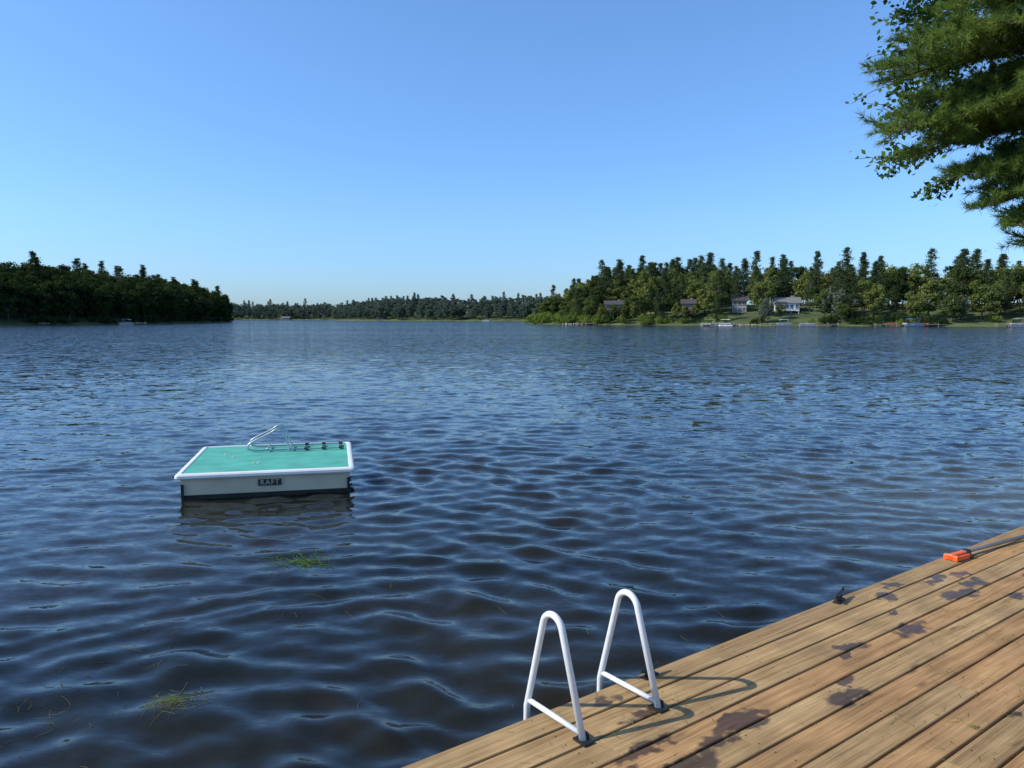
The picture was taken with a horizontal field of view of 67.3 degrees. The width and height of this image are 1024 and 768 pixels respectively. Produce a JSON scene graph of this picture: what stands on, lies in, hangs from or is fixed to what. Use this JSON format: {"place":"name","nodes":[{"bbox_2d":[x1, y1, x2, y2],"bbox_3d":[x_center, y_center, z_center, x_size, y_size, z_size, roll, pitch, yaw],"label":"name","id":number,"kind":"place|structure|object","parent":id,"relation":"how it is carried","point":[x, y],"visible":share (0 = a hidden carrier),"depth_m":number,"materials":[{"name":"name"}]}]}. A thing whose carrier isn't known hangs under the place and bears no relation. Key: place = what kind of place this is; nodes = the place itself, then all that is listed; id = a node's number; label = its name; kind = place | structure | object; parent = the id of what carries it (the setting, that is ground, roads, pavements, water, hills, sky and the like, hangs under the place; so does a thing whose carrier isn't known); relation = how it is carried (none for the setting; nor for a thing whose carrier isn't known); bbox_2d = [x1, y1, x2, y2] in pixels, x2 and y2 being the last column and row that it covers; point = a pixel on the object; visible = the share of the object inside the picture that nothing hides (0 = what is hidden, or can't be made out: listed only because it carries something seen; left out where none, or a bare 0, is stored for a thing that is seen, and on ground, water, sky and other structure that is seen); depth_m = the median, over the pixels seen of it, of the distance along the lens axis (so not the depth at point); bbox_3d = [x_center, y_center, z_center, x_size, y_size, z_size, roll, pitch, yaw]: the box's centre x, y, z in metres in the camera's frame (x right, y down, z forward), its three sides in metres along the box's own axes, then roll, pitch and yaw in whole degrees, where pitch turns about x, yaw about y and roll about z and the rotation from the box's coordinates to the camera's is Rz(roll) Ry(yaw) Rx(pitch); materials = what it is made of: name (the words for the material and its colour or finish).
{"place":"outdoors","nodes":[
{"label":"outdoors","id":0,"kind":"place"},
{"bbox_2d":[0,307,231,324],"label":"shore ground","id":1,"kind":"structure","parent":0,"point":[18,320],"depth_m":249.91,"materials":[{"name":"green plant"}]},
{"bbox_2d":[0,251,234,323],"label":"shore trees","id":2,"kind":"object","parent":1,"relation":"on","point":[37,286],"visible":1,"depth_m":261.64,"materials":[{"name":"green plant"}]},
{"bbox_2d":[233,312,530,320],"bbox_3d":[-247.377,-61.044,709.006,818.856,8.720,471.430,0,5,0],"label":"shore ground","id":3,"kind":"structure","parent":0,"point":[479,317],"depth_m":561.97,"materials":[{"name":"green plant"}]},
{"bbox_2d":[219,290,565,319],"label":"shore trees","id":4,"kind":"object","parent":3,"relation":"on","point":[397,306],"visible":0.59,"depth_m":572.62,"materials":[{"name":"green plant"}]},
{"bbox_2d":[0,320,1023,767],"bbox_3d":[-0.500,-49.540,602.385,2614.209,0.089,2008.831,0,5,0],"label":"lake water","id":5,"kind":"structure","parent":0,"point":[592,470],"depth_m":8.39,"materials":[{"name":"blue liquid"}]},
{"bbox_2d":[119,319,133,324],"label":"pontoon boat","id":6,"kind":"object","parent":5,"relation":"on","point":[125,323],"visible":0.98,"depth_m":242.99,"materials":[{"name":"metal"}]},
{"bbox_2d":[143,549,335,708],"bbox_3d":[-1.852,1.629,5.543,0.715,0.037,2.885,0,5,0],"label":"floating green weed","id":7,"kind":"object","parent":5,"relation":"on","point":[270,563],"visible":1,"depth_m":6.61,"materials":[{"name":"green plant"}]},
{"bbox_2d":[174,424,354,500],"bbox_3d":[-3.100,1.064,9.997,2.032,0.892,2.032,-1,5,-13],"label":"swim raft","id":8,"kind":"object","parent":5,"relation":"on","point":[250,469],"visible":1,"depth_m":9.24,"materials":[{"name":"teal plastic"}]},
{"bbox_2d":[0,544,889,767],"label":"floating pond weed","id":9,"kind":"object","parent":5,"relation":"on","point":[170,702],"visible":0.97,"depth_m":4.22,"materials":[{"name":"green plant"}]},
{"bbox_2d":[701,319,718,325],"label":"pontoon boat","id":10,"kind":"object","parent":5,"relation":"on","point":[709,323],"visible":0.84,"depth_m":207.60,"materials":[{"name":"metal"}]},
{"bbox_2d":[402,526,1023,767],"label":"wooden dock","id":11,"kind":"object","parent":5,"relation":"in","point":[799,664],"visible":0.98,"depth_m":3.36,"materials":[{"name":"brown wood"}]},
{"bbox_2d":[524,589,668,746],"bbox_3d":[0.347,1.692,3.298,0.476,1.564,0.416,-4,6,-36],"label":"dock ladder","id":12,"kind":"object","parent":11,"relation":"attached to","point":[582,738],"visible":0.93,"depth_m":3.25,"materials":[{"name":"white metal"}]},
{"bbox_2d":[639,661,659,680],"bbox_3d":[0.636,1.326,3.553,0.148,0.054,0.034,-4,7,-42],"label":"dock cleat","id":13,"kind":"object","parent":11,"relation":"on","point":[645,675],"visible":0.64,"depth_m":3.53,"materials":[{"name":"black metal"}]},
{"bbox_2d":[498,598,1021,765],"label":"dry weed litter","id":14,"kind":"object","parent":11,"relation":"on","point":[973,726],"visible":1,"depth_m":3.17,"materials":[{"name":"brown plant"}]},
{"bbox_2d":[832,587,844,604],"bbox_3d":[1.912,1.240,4.498,0.040,0.063,0.174,4,6,39],"label":"dock cleat","id":15,"kind":"object","parent":11,"relation":"on","point":[839,599],"visible":1,"depth_m":4.47,"materials":[{"name":"black metal"}]},
{"bbox_2d":[943,534,1023,561],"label":"paddle","id":16,"kind":"object","parent":11,"relation":"on","point":[962,554],"visible":1,"depth_m":5.33,"materials":[{"name":"orange plastic"}]},
{"bbox_2d":[718,319,733,325],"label":"pontoon boat","id":17,"kind":"object","parent":5,"relation":"on","point":[725,324],"visible":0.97,"depth_m":206.21,"materials":[{"name":"metal"}]},
{"bbox_2d":[776,319,791,325],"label":"pontoon boat","id":18,"kind":"object","parent":5,"relation":"on","point":[783,323],"visible":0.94,"depth_m":201.61,"materials":[{"name":"metal"}]},
{"bbox_2d":[799,322,816,325],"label":"pontoon boat","id":19,"kind":"object","parent":5,"relation":"on","point":[807,323],"visible":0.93,"depth_m":199.66,"materials":[{"name":"metal"}]},
{"bbox_2d":[817,323,838,325],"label":"lake dock","id":20,"kind":"object","parent":5,"relation":"in","point":[827,324],"visible":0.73,"depth_m":200.25,"materials":[{"name":"grey wood"}]},
{"bbox_2d":[874,323,945,325],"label":"lake dock","id":21,"kind":"object","parent":5,"relation":"in","point":[886,324],"visible":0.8,"depth_m":193.54,"materials":[{"name":"grey wood"}]},
{"bbox_2d":[901,318,923,325],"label":"pontoon boat","id":22,"kind":"object","parent":5,"relation":"on","point":[908,324],"visible":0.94,"depth_m":192.58,"materials":[{"name":"metal"}]},
{"bbox_2d":[1007,318,1023,326],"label":"pontoon boat","id":23,"kind":"object","parent":5,"relation":"on","point":[1017,325],"visible":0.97,"depth_m":184.49,"materials":[{"name":"metal"}]},
{"bbox_2d":[0,0,1023,306],"label":"sky","id":24,"kind":"structure","parent":0,"point":[334,152],"materials":[{"name":"blue"}]},
{"bbox_2d":[530,303,1023,326],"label":"shore ground","id":25,"kind":"structure","parent":0,"point":[971,318],"depth_m":212.67,"materials":[{"name":"green plant"}]},
{"bbox_2d":[562,323,584,324],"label":"stone seawall","id":26,"kind":"object","parent":25,"relation":"on","point":[571,324],"visible":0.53,"depth_m":235.43,"materials":[{"name":"grey stone"}]},
{"bbox_2d":[682,304,694,314],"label":"walls","id":27,"kind":"structure","parent":25,"relation":"on","point":[690,308],"depth_m":222.47,"materials":[{"name":"brown"}]},
{"bbox_2d":[680,299,696,303],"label":"roof","id":28,"kind":"structure","parent":27,"relation":"on","point":[687,301],"depth_m":223.27,"materials":[{"name":"grey"}]},
{"bbox_2d":[732,301,746,311],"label":"walls","id":29,"kind":"structure","parent":25,"relation":"on","point":[737,306],"depth_m":224.45,"materials":[{"name":"grey"}]},
{"bbox_2d":[730,296,748,301],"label":"roof","id":30,"kind":"structure","parent":29,"relation":"on","point":[739,298],"depth_m":225.25,"materials":[{"name":"grey"}]},
{"bbox_2d":[733,302,745,310],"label":"windows","id":31,"kind":"structure","parent":29,"relation":"attached to","point":[734,303],"depth_m":224.43,"materials":[{"name":"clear glass"}]},
{"bbox_2d":[734,324,782,325],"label":"stone seawall","id":32,"kind":"object","parent":25,"relation":"on","point":[745,324],"visible":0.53,"depth_m":209.34,"materials":[{"name":"grey stone"}]},
{"bbox_2d":[757,297,773,321],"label":"willow tree","id":33,"kind":"object","parent":25,"relation":"on","point":[764,310],"visible":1,"depth_m":209.31,"materials":[{"name":"green plant"}]},
{"bbox_2d":[524,247,1023,324],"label":"shore trees","id":34,"kind":"object","parent":25,"relation":"on","point":[701,282],"visible":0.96,"depth_m":223.62,"materials":[{"name":"green plant"}]},
{"bbox_2d":[774,303,799,311],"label":"walls","id":35,"kind":"structure","parent":25,"relation":"on","point":[789,306],"depth_m":219.32,"materials":[{"name":"white paint"}]},
{"bbox_2d":[772,297,800,303],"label":"roof","id":36,"kind":"structure","parent":35,"relation":"on","point":[783,300],"depth_m":220.84,"materials":[{"name":"grey"}]},
{"bbox_2d":[775,307,799,312],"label":"deck","id":37,"kind":"structure","parent":25,"relation":"on","point":[792,310],"depth_m":216.80,"materials":[{"name":"white paint"}]},
{"bbox_2d":[821,285,844,318],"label":"willow tree","id":38,"kind":"object","parent":25,"relation":"on","point":[839,297],"visible":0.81,"depth_m":206.69,"materials":[{"name":"green plant"}]},
{"bbox_2d":[839,291,854,316],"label":"willow tree","id":39,"kind":"object","parent":25,"relation":"on","point":[846,300],"visible":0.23,"depth_m":207.93,"materials":[{"name":"green plant"}]},
{"bbox_2d":[952,294,970,318],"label":"willow tree","id":40,"kind":"object","parent":25,"relation":"on","point":[964,304],"visible":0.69,"depth_m":195.80,"materials":[{"name":"green plant"}]},
{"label":"walls","id":41,"kind":"object","parent":25,"relation":"on","visible":0},
{"bbox_2d":[604,300,624,304],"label":"roof","id":42,"kind":"structure","parent":41,"relation":"on","point":[615,302],"depth_m":234.95,"materials":[{"name":"grey"}]},
{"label":"near bank ground","id":43,"kind":"structure","parent":0,"visible":0},
{"bbox_2d":[845,0,1019,205],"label":"broadleaf tree","id":44,"kind":"object","parent":43,"relation":"on","point":[905,18],"visible":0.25,"depth_m":9.08,"materials":[{"name":"green plant"}]},
{"bbox_2d":[853,0,1023,252],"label":"white pine tree","id":45,"kind":"object","parent":43,"relation":"on","point":[990,109],"visible":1,"depth_m":8.04,"materials":[{"name":"green plant"}]}
]}

